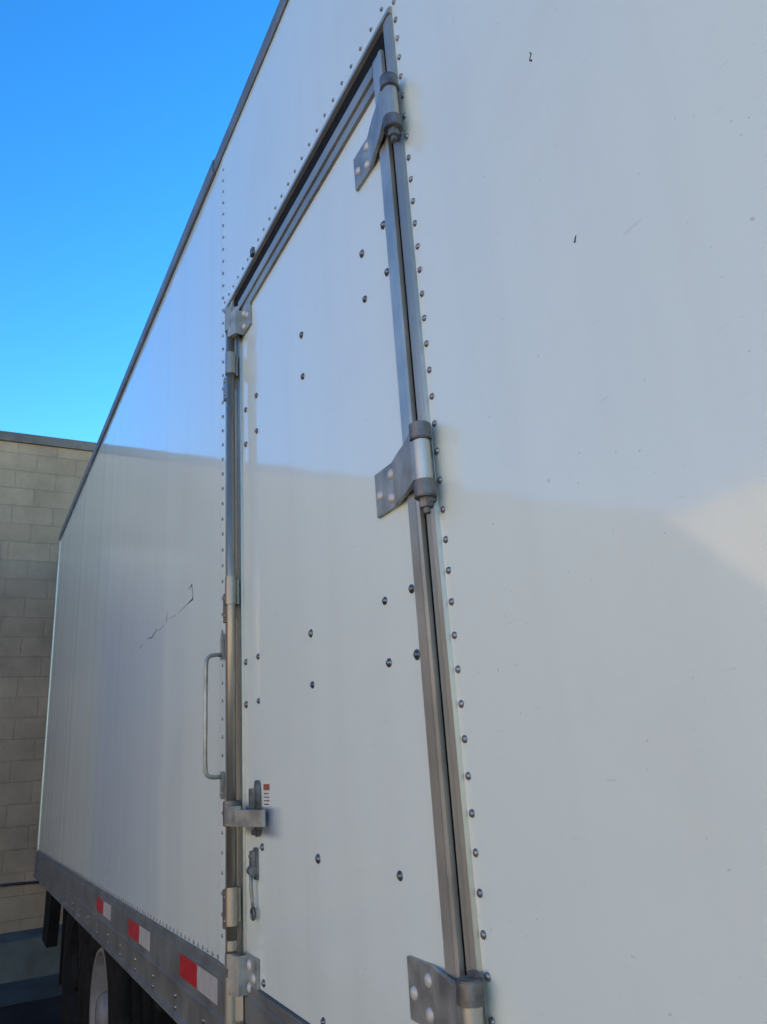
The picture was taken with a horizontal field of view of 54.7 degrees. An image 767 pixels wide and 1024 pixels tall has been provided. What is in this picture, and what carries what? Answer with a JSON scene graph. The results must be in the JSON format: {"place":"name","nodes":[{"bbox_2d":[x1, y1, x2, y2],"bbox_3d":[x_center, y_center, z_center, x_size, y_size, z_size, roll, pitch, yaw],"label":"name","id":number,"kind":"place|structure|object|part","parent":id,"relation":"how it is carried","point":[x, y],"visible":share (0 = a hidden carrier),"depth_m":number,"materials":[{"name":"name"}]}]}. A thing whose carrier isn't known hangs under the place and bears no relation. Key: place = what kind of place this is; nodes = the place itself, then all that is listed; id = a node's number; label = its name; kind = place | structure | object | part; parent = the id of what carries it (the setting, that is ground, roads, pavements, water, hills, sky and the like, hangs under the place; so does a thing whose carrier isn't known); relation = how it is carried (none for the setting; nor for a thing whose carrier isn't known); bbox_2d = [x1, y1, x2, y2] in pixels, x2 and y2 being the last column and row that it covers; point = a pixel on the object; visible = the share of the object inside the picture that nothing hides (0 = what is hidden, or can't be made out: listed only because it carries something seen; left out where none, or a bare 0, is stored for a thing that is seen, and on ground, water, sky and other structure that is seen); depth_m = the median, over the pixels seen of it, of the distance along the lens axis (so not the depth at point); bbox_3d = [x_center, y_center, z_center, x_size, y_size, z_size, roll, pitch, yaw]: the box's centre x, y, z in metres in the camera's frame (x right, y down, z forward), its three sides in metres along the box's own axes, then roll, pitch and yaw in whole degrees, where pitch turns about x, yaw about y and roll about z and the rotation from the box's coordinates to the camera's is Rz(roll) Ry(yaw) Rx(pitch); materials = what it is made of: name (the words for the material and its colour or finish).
{"place":"outdoors","nodes":[
{"label":"outdoors","id":0,"kind":"place"},
{"bbox_2d":[0,995,61,1023],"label":"asphalt lane","id":1,"kind":"structure","parent":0,"point":[45,1011],"depth_m":5.49,"materials":[{"name":"black asphalt"}]},
{"bbox_2d":[33,0,766,1023],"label":"box trailer","id":2,"kind":"object","parent":1,"relation":"on","point":[409,648],"visible":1,"depth_m":1.13,"materials":[{"name":"metal"}]},
{"bbox_3d":[-0.161,0.057,1.608,0.046,1.832,0.995,6,-21,-28],"label":"side door","id":3,"kind":"part","parent":2,"relation":"part of","materials":[{"name":"white metal"}]},
{"bbox_2d":[0,973,61,1006],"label":"concrete apron","id":4,"kind":"object","parent":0,"point":[27,990],"visible":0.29,"depth_m":6.08,"materials":[{"name":"concrete"}]},
{"bbox_2d":[0,0,279,442],"label":"sky","id":5,"kind":"structure","parent":0,"point":[115,115],"materials":[{"name":"blue"}]},
{"bbox_3d":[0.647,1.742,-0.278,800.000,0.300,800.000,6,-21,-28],"label":"ground","id":6,"kind":"structure","parent":0,"visible":0},
{"bbox_2d":[0,924,61,983],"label":"concrete ledge","id":7,"kind":"object","parent":6,"relation":"on","point":[26,954],"depth_m":6.48,"materials":[{"name":"concrete"}]},
{"bbox_2d":[0,431,96,933],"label":"block building","id":8,"kind":"structure","parent":6,"relation":"on","point":[41,477],"depth_m":7.70,"materials":[{"name":"concrete"}]}
]}

